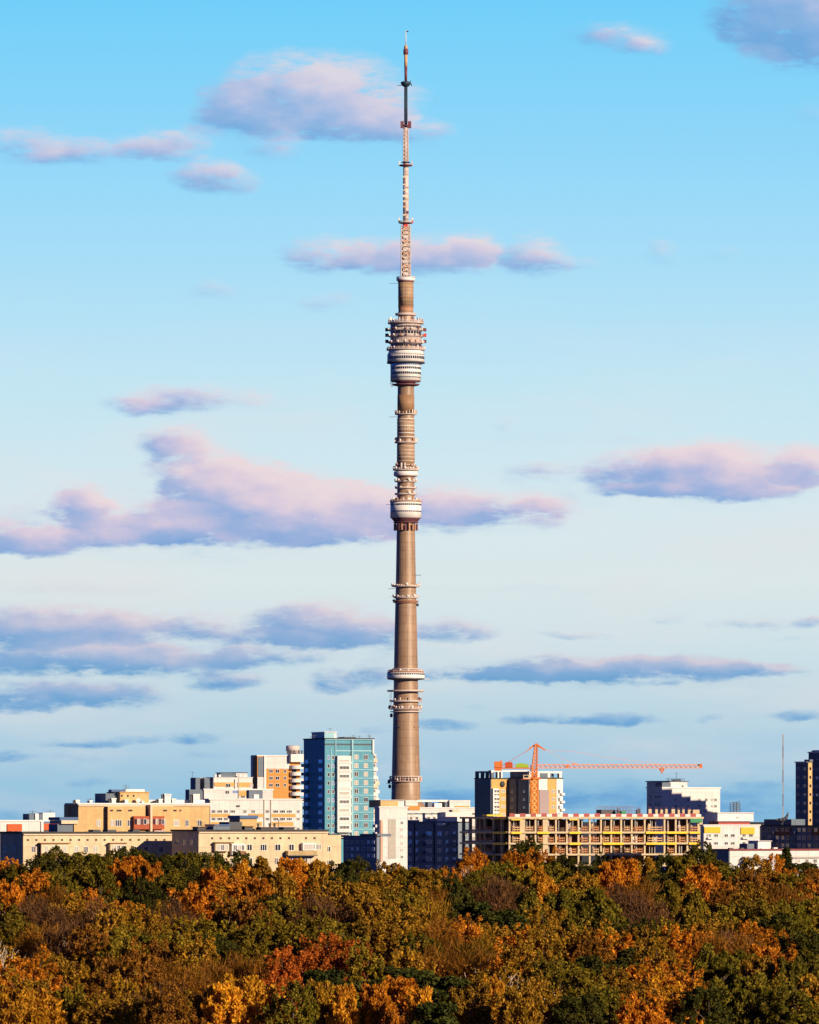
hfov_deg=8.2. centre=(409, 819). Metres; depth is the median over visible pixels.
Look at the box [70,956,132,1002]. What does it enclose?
broadleaf tree
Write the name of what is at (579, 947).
broadleaf tree
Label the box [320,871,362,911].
broadleaf tree
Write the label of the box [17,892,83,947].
broadleaf tree
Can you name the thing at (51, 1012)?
broadleaf tree
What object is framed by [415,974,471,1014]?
pine tree
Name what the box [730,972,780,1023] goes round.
broadleaf tree
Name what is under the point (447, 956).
broadleaf tree
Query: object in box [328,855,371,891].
broadleaf tree
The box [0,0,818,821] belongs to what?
sky
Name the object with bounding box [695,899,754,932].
broadleaf tree
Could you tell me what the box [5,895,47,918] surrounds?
broadleaf tree
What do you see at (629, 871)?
broadleaf tree
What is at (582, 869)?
broadleaf tree
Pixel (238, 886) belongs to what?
broadleaf tree
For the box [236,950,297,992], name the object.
broadleaf tree
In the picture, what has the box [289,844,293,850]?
window
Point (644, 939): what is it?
broadleaf tree
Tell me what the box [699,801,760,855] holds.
apartment block
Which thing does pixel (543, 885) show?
broadleaf tree
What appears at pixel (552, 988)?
birch tree
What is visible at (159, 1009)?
broadleaf tree
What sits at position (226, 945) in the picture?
broadleaf tree
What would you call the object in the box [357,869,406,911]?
broadleaf tree
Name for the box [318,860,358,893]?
broadleaf tree
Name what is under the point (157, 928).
broadleaf tree
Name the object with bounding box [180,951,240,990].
broadleaf tree
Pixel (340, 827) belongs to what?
window
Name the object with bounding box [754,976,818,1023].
broadleaf tree
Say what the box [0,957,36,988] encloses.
broadleaf tree
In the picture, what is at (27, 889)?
broadleaf tree
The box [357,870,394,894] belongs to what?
broadleaf tree
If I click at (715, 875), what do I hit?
broadleaf tree
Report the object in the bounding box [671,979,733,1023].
broadleaf tree
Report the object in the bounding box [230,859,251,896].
broadleaf tree
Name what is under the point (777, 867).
broadleaf tree
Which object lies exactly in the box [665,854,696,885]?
broadleaf tree
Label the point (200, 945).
broadleaf tree
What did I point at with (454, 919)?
broadleaf tree
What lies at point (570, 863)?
broadleaf tree
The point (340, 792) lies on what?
window
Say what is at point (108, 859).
broadleaf tree
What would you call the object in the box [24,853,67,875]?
broadleaf tree
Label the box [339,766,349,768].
window
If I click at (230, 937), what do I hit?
broadleaf tree
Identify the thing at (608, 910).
broadleaf tree
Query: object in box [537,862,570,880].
broadleaf tree
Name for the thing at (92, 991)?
broadleaf tree
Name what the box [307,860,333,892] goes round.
broadleaf tree
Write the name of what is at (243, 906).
broadleaf tree
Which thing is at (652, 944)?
broadleaf tree
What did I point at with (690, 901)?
broadleaf tree
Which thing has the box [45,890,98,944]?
broadleaf tree
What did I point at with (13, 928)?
broadleaf tree
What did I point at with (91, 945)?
broadleaf tree
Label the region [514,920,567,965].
broadleaf tree
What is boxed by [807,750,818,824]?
apartment tower
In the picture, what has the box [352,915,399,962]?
broadleaf tree
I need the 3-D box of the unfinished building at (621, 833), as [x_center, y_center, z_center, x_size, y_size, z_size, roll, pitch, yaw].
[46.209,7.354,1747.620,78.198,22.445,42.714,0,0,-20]
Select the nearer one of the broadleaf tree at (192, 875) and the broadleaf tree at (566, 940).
the broadleaf tree at (566, 940)
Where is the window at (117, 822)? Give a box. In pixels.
[115,820,121,825]
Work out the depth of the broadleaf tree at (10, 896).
993.99 m
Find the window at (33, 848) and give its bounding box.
[31,846,35,852]
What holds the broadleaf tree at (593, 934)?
on the ground
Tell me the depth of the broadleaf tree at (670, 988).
830.79 m
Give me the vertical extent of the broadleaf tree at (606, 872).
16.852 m
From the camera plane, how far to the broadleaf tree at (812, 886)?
1008.63 m
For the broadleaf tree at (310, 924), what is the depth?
931.45 m
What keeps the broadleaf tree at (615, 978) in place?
on the ground
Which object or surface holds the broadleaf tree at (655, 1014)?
on the ground
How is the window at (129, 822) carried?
in the apartment block at (127, 809)
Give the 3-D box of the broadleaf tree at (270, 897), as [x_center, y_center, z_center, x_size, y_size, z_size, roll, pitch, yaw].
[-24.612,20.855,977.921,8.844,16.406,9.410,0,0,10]
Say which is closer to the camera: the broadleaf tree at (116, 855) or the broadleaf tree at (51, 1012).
the broadleaf tree at (51, 1012)
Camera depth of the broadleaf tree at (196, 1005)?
814.81 m
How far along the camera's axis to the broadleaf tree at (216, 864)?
1039.91 m
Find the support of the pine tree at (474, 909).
on the ground
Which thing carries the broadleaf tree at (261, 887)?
on the ground
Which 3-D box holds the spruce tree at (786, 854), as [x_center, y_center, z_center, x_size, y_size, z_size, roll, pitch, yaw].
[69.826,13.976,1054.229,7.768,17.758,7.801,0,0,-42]
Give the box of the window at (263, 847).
[260,844,266,850]
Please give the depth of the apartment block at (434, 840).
1808.72 m
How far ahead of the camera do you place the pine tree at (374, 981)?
842.58 m
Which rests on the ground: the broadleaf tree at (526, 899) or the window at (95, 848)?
the broadleaf tree at (526, 899)
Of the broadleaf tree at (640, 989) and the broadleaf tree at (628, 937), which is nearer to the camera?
the broadleaf tree at (640, 989)
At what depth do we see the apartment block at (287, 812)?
1755.56 m
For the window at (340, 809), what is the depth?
1871.29 m
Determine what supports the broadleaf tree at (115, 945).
on the ground
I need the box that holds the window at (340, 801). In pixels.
[339,800,349,803]
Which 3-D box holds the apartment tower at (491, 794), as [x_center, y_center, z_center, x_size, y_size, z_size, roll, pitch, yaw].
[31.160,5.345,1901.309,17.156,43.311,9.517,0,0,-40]
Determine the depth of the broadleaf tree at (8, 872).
1038.52 m
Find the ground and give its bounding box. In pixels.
[111,822,763,996]
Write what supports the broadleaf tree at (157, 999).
on the ground
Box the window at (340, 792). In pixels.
[339,791,349,794]
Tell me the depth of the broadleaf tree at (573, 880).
1003.80 m
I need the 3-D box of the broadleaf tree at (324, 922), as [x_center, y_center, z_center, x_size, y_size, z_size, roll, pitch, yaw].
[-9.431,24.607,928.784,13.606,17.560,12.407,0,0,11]
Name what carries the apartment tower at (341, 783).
on the ground
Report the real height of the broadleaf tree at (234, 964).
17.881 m
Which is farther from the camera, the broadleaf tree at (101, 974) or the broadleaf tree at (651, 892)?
the broadleaf tree at (651, 892)
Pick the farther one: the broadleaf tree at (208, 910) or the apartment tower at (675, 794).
the apartment tower at (675, 794)
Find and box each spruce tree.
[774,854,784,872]
[781,847,792,872]
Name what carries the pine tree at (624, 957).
on the ground
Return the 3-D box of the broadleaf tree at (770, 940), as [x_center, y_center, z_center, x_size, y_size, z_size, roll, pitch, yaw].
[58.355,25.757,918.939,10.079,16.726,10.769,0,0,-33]
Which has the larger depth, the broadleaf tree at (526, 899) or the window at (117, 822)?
the window at (117, 822)
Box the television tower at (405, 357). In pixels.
[385,31,425,806]
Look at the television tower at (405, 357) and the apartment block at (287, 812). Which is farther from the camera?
the television tower at (405, 357)
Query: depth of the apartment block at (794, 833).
1737.22 m
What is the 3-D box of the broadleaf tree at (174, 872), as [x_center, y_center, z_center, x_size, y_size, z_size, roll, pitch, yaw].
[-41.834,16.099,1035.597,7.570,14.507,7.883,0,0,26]
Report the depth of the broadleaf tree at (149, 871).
1025.81 m
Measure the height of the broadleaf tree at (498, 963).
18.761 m
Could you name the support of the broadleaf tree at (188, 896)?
on the ground
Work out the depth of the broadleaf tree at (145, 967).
855.42 m
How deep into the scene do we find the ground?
7772.03 m
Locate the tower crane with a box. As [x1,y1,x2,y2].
[494,743,701,813]
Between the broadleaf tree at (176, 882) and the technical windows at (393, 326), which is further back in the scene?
the technical windows at (393, 326)
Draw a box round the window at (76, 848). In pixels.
[74,846,78,851]
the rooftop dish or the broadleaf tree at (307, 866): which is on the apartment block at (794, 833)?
the rooftop dish
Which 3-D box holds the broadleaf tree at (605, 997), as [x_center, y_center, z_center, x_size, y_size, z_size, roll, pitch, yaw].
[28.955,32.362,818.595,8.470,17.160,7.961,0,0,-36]
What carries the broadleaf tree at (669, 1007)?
on the ground
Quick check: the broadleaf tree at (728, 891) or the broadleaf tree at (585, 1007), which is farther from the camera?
the broadleaf tree at (728, 891)
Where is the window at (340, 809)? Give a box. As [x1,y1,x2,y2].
[339,808,349,811]
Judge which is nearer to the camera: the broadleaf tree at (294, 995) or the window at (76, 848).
the broadleaf tree at (294, 995)
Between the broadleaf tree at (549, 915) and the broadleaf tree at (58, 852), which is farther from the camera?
the broadleaf tree at (58, 852)
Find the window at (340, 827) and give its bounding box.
[339,826,349,828]
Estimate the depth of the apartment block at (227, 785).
1798.57 m
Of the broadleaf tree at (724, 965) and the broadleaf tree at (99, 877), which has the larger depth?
the broadleaf tree at (99, 877)
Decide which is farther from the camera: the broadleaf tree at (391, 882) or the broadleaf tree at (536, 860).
the broadleaf tree at (536, 860)
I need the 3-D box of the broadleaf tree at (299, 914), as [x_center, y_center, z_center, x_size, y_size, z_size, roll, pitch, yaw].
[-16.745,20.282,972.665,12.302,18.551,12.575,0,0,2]
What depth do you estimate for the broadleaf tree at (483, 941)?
906.92 m
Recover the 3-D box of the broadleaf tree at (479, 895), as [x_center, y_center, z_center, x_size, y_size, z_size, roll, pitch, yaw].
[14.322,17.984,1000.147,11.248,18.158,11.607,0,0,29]
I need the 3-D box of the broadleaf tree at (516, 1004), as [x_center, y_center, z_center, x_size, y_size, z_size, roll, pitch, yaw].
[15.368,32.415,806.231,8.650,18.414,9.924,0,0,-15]
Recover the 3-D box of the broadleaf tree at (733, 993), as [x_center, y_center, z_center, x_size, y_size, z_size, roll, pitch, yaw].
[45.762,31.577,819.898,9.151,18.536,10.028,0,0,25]
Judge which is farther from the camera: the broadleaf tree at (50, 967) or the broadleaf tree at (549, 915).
the broadleaf tree at (549, 915)
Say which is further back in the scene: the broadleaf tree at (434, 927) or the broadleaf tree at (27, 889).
the broadleaf tree at (27, 889)
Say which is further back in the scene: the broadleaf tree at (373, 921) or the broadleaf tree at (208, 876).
the broadleaf tree at (208, 876)
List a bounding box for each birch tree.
[0,936,25,975]
[448,964,491,991]
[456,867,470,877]
[497,971,530,986]
[535,979,567,1000]
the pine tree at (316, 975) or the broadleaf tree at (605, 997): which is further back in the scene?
the pine tree at (316, 975)
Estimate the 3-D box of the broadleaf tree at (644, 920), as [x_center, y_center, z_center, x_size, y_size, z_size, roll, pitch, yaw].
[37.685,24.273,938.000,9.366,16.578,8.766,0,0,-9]
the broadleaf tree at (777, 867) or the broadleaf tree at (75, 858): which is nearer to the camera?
the broadleaf tree at (777, 867)
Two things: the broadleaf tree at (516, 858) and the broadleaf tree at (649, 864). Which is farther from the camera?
the broadleaf tree at (516, 858)
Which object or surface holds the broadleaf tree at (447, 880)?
on the ground
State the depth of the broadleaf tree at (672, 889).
976.77 m
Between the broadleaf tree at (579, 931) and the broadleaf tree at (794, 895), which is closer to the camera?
the broadleaf tree at (579, 931)
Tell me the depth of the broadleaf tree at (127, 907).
965.73 m
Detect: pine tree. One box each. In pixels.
[302,968,348,984]
[326,978,363,1017]
[366,978,399,1007]
[374,965,418,976]
[388,968,450,994]
[409,1001,459,1023]
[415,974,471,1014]
[431,990,474,1017]
[454,901,492,921]
[474,908,529,930]
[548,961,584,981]
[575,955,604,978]
[608,946,649,972]
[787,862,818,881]
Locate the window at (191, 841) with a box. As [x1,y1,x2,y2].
[189,839,193,844]
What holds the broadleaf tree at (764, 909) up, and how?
on the ground
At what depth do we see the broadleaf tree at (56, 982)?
841.03 m
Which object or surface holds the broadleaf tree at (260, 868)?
on the ground
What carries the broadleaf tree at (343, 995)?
on the ground
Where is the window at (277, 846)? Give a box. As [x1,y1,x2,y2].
[275,844,280,850]
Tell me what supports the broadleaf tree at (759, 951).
on the ground
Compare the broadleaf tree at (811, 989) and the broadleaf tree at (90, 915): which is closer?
the broadleaf tree at (811, 989)
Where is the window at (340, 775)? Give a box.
[339,774,349,777]
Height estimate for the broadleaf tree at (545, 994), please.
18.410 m
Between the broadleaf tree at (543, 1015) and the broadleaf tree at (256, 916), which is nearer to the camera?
the broadleaf tree at (543, 1015)
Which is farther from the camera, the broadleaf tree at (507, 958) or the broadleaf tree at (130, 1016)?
the broadleaf tree at (507, 958)
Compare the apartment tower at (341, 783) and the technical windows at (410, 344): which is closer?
the apartment tower at (341, 783)
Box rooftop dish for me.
[774,812,787,824]
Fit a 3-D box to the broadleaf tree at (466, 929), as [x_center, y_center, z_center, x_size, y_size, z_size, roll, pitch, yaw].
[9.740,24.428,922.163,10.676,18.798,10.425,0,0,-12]
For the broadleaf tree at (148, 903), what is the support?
on the ground
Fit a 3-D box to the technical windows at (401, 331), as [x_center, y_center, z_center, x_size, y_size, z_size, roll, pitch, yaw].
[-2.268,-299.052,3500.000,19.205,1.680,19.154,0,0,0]
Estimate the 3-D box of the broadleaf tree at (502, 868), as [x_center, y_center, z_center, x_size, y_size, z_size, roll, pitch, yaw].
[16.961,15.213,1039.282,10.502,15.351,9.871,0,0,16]
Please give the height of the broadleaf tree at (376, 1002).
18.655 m
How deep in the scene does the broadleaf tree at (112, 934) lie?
921.53 m
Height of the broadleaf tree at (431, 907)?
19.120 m
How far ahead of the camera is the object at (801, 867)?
1044.74 m
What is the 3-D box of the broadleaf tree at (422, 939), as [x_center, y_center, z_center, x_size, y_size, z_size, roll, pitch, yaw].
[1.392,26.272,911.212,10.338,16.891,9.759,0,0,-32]
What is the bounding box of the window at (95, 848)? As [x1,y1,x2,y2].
[93,846,97,851]
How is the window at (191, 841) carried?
in the apartment block at (243, 834)
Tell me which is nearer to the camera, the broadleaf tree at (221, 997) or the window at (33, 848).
the broadleaf tree at (221, 997)
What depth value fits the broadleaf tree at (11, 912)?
958.41 m
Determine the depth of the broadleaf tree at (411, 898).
979.51 m
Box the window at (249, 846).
[247,844,251,850]
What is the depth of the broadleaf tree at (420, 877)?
1032.75 m
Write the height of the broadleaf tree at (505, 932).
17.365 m
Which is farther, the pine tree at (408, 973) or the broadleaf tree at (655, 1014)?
the pine tree at (408, 973)
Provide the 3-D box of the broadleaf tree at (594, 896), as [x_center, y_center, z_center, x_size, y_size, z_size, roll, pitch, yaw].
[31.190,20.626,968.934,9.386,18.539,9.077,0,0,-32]
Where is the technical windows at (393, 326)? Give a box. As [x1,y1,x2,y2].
[390,325,420,327]
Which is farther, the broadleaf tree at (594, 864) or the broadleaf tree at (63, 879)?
the broadleaf tree at (594, 864)
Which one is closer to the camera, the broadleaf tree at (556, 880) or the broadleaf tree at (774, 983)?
the broadleaf tree at (774, 983)
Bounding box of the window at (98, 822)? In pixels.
[96,820,100,825]
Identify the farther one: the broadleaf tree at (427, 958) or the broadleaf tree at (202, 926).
the broadleaf tree at (202, 926)
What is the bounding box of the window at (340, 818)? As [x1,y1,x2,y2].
[339,817,349,820]
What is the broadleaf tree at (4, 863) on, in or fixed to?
on the ground
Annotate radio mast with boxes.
[782,734,783,817]
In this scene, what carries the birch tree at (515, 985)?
on the ground
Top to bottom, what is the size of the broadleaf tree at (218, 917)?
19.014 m
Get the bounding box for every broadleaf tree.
[0,857,21,890]
[0,863,39,900]
[0,879,29,917]
[0,902,37,951]
[0,915,46,981]
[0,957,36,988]
[0,963,52,995]
[0,986,42,1023]
[4,917,70,969]
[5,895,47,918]
[6,942,58,989]
[14,866,50,907]
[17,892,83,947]
[18,970,89,1002]
[20,988,67,1023]
[23,868,60,899]
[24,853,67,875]
[24,951,76,985]
[29,915,94,971]
[33,880,79,916]
[34,845,76,884]
[40,866,83,899]
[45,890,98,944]
[47,955,110,989]
[49,869,101,897]
[51,982,95,1022]
[59,851,100,891]
[59,979,112,1021]
[66,890,126,944]
[67,923,123,985]
[67,994,132,1023]
[68,887,105,920]
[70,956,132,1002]
[80,922,148,966]
[81,853,123,888]
[84,902,129,943]
[86,861,122,906]
[92,947,152,997]
[93,966,151,1020]
[95,928,158,976]
[102,848,135,867]
[104,858,135,903]
[105,900,146,924]
[106,992,163,1023]
[108,900,168,938]
[116,875,163,925]
[116,932,154,958]
[117,846,149,858]
[122,854,144,890]
[122,953,175,1007]
[122,977,188,1014]
[126,936,189,979]
[133,919,190,952]
[134,859,164,892]
[136,954,199,993]
[136,982,206,1023]
[137,874,189,912]
[141,889,179,926]
[141,895,200,936]
[144,853,188,877]
[145,923,207,964]
[148,963,215,1003]
[158,912,205,935]
[161,932,220,981]
[165,850,209,872]
[165,868,186,889]
[165,881,208,927]
[166,988,214,1023]
[177,885,231,928]
[177,914,228,941]
[179,863,205,891]
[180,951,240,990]
[190,982,216,1023]
[193,855,228,884]
[193,868,235,909]
[196,949,268,982]
[197,851,227,868]
[197,919,265,967]
[198,933,243,970]
[199,980,253,1023]
[204,868,256,922]
[206,885,248,932]
[208,862,232,878]
[217,850,252,868]
[222,890,277,938]
[224,919,274,975]
[224,972,265,1023]
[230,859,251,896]
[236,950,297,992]
[239,876,274,913]
[240,983,288,1023]
[246,893,286,917]
[247,856,271,879]
[247,909,294,957]
[255,980,320,1023]
[258,913,317,983]
[261,896,309,939]
[261,947,312,989]
[262,871,298,911]
[265,866,296,896]
[265,935,335,980]
[268,975,304,1023]
[276,857,305,877]
[282,906,345,955]
[284,888,333,934]
[288,873,323,907]
[293,921,357,962]
[298,931,362,979]
[298,978,338,1023]
[299,857,321,873]
[302,867,354,923]
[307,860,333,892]
[307,890,363,936]
[314,921,369,978]
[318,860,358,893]
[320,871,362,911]
[322,917,387,945]
[323,939,387,980]
[324,983,362,1023]
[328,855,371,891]
[331,880,381,918]
[345,947,388,1004]
[348,885,404,940]
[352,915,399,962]
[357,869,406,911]
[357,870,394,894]
[358,980,400,1023]
[368,859,396,874]
[368,975,418,1023]
[369,922,419,962]
[378,938,438,977]
[379,889,429,924]
[383,863,411,887]
[386,904,431,937]
[390,931,443,967]
[394,866,424,893]
[399,942,462,976]
[400,878,442,923]
[402,985,432,1023]
[403,890,461,938]
[405,883,450,921]
[407,915,464,942]
[413,868,447,899]
[419,926,472,959]
[425,947,471,988]
[430,865,474,907]
[431,911,490,940]
[432,866,461,886]
[437,938,501,990]
[439,913,498,953]
[442,880,474,924]
[448,971,500,1023]
[452,931,507,966]
[455,845,489,877]
[459,870,501,896]
[463,965,514,1007]
[465,921,513,938]
[466,871,518,929]
[469,925,527,954]
[470,868,503,891]
[470,973,517,1021]
[481,861,519,887]
[482,875,529,910]
[483,936,525,979]
[488,922,547,976]
[496,851,535,871]
[498,940,554,990]
[498,983,541,1023]
[505,868,534,909]
[506,834,543,881]
[509,923,544,944]
[514,886,547,930]
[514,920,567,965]
[516,946,579,1004]
[516,966,562,1014]
[517,993,576,1023]
[521,862,544,880]
[525,845,556,874]
[525,902,576,934]
[526,871,558,925]
[534,920,593,955]
[535,876,581,914]
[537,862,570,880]
[541,887,577,933]
[548,994,610,1023]
[550,851,582,875]
[551,889,593,925]
[556,961,607,1021]
[558,871,605,893]
[561,925,606,957]
[564,886,606,930]
[564,927,616,963]
[567,864,598,889]
[580,918,630,962]
[582,897,628,937]
[583,852,611,874]
[584,984,632,1023]
[590,961,624,980]
[593,965,642,1020]
[595,929,653,969]
[597,860,630,898]
[600,973,657,1022]
[604,880,644,924]
[605,888,670,927]
[606,857,642,889]
[608,960,668,994]
[611,916,656,938]
[611,990,674,1023]
[618,871,663,910]
[618,889,684,936]
[618,964,675,1017]
[628,937,686,997]
[629,856,660,890]
[630,923,674,961]
[636,977,703,1023]
[638,869,674,903]
[638,914,697,960]
[643,957,703,995]
[645,850,681,882]
[647,879,687,927]
[653,964,712,1023]
[656,948,703,983]
[657,924,712,962]
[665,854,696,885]
[668,881,702,924]
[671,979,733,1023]
[673,868,712,918]
[676,888,708,928]
[680,925,739,963]
[683,839,717,863]
[683,910,729,959]
[685,863,732,899]
[688,942,721,988]
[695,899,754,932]
[696,853,732,880]
[696,923,754,955]
[699,919,743,949]
[701,974,754,1023]
[703,950,740,1006]
[704,888,733,917]
[709,881,755,921]
[713,931,766,966]
[718,865,748,884]
[721,882,769,921]
[726,869,769,897]
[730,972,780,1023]
[731,919,771,944]
[731,948,755,972]
[731,954,786,1009]
[732,898,791,931]
[740,854,779,885]
[745,881,797,916]
[748,970,794,1021]
[749,944,782,957]
[751,927,796,952]
[754,912,799,945]
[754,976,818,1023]
[758,853,784,885]
[760,898,814,936]
[765,945,797,977]
[766,878,817,923]
[769,872,809,900]
[769,915,810,972]
[772,955,808,1009]
[777,867,798,882]
[777,931,818,973]
[786,973,818,1023]
[789,888,818,936]
[793,868,818,888]
[795,875,818,898]
[796,948,818,980]
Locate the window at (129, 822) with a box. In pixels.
[127,820,131,825]
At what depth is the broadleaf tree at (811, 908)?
967.74 m
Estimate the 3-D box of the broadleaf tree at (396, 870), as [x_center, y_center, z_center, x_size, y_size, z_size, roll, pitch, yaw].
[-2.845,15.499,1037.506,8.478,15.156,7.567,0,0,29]
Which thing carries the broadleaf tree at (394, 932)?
on the ground
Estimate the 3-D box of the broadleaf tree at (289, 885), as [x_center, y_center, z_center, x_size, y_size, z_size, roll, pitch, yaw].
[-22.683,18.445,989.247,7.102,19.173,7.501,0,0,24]
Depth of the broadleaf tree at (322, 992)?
817.26 m
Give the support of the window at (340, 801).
in the apartment tower at (341, 783)
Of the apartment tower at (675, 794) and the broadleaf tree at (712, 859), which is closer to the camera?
the broadleaf tree at (712, 859)
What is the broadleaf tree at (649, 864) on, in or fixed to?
on the ground
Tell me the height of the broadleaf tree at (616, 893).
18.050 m
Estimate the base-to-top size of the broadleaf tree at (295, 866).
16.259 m
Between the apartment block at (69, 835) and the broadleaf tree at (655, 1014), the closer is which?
the broadleaf tree at (655, 1014)
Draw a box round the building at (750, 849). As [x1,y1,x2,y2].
[712,841,818,875]
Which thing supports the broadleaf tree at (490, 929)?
on the ground
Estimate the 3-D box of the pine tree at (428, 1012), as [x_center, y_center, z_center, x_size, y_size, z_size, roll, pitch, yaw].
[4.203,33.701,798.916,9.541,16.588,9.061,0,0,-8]
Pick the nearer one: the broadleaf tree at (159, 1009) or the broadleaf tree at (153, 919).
the broadleaf tree at (159, 1009)
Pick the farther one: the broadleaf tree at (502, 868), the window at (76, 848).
the window at (76, 848)
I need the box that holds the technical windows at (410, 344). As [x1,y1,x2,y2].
[390,343,420,345]
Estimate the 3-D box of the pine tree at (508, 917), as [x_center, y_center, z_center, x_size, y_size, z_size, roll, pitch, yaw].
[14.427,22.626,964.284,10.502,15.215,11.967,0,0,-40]
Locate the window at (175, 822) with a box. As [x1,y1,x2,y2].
[173,820,178,825]
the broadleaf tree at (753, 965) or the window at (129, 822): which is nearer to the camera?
the broadleaf tree at (753, 965)
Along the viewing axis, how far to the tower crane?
1774.20 m
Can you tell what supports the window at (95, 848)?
in the apartment block at (69, 835)
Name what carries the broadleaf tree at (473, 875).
on the ground
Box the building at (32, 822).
[0,810,54,831]
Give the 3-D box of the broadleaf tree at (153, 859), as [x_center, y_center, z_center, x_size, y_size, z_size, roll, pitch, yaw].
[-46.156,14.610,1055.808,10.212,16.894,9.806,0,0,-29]
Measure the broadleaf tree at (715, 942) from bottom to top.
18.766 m
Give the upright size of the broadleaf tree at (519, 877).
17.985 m
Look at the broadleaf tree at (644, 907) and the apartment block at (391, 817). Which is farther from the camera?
the apartment block at (391, 817)
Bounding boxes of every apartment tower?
[251,745,303,801]
[301,732,379,862]
[474,770,528,851]
[508,771,564,816]
[645,772,720,870]
[794,759,817,824]
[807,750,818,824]
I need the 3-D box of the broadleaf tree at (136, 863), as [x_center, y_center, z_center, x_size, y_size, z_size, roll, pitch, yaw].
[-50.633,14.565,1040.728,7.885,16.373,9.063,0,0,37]
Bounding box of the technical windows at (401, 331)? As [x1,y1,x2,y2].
[390,330,420,333]
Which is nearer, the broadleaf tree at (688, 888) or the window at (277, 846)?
the broadleaf tree at (688, 888)
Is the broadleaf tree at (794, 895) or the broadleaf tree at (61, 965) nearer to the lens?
the broadleaf tree at (61, 965)
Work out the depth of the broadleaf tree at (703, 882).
998.83 m
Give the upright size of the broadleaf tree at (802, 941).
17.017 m
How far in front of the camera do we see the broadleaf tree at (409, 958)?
879.05 m
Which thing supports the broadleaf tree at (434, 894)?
on the ground
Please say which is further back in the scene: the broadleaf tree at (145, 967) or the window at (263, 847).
the window at (263, 847)
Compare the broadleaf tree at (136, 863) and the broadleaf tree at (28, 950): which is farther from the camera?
the broadleaf tree at (136, 863)
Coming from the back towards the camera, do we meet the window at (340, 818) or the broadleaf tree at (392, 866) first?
the window at (340, 818)
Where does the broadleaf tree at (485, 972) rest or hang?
on the ground
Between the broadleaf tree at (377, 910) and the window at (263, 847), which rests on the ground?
the broadleaf tree at (377, 910)
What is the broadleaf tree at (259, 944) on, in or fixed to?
on the ground
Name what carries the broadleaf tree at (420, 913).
on the ground
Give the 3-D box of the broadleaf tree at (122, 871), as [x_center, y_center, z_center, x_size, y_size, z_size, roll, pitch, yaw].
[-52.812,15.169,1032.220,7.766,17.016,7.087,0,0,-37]
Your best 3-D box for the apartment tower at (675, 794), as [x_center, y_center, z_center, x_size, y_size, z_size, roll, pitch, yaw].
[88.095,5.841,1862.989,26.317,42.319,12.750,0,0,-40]
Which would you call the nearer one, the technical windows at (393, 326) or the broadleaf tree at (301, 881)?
the broadleaf tree at (301, 881)
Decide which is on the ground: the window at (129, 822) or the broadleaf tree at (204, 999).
the broadleaf tree at (204, 999)
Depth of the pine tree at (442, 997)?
823.59 m
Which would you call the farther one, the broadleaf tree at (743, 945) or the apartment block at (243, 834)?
the apartment block at (243, 834)
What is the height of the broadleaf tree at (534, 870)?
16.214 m
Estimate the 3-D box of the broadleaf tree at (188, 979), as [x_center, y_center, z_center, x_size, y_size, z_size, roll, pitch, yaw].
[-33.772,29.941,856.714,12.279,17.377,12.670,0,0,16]
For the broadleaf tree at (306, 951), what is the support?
on the ground
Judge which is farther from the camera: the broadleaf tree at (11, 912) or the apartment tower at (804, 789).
the apartment tower at (804, 789)
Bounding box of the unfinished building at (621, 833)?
[441,807,703,877]
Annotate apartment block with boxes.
[0,817,171,911]
[64,789,210,831]
[170,815,341,879]
[185,771,273,799]
[204,790,302,828]
[342,834,390,874]
[369,800,408,873]
[398,800,474,851]
[407,812,470,879]
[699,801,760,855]
[761,819,818,848]
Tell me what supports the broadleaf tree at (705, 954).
on the ground
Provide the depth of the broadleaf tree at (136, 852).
1058.34 m
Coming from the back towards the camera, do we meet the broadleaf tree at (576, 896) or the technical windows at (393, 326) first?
the technical windows at (393, 326)
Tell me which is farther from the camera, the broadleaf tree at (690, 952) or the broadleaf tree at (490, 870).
the broadleaf tree at (490, 870)
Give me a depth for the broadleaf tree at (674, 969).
860.17 m
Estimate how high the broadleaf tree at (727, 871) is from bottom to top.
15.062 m
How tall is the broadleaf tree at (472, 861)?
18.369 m
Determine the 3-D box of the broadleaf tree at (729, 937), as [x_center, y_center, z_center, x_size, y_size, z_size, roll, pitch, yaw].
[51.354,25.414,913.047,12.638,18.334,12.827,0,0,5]
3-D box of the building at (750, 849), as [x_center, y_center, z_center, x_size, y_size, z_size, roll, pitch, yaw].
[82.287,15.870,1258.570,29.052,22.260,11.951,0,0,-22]
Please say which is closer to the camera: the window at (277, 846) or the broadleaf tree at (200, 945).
the broadleaf tree at (200, 945)
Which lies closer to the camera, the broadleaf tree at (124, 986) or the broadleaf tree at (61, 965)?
the broadleaf tree at (124, 986)
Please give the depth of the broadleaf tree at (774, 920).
942.19 m
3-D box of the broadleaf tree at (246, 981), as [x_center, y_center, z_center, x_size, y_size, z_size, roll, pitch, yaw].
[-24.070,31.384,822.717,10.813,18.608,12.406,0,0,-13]
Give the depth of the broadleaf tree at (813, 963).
867.11 m
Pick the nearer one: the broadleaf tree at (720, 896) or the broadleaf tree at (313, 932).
the broadleaf tree at (313, 932)
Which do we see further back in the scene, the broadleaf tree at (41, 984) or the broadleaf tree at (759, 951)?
the broadleaf tree at (759, 951)
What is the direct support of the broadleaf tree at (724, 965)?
on the ground

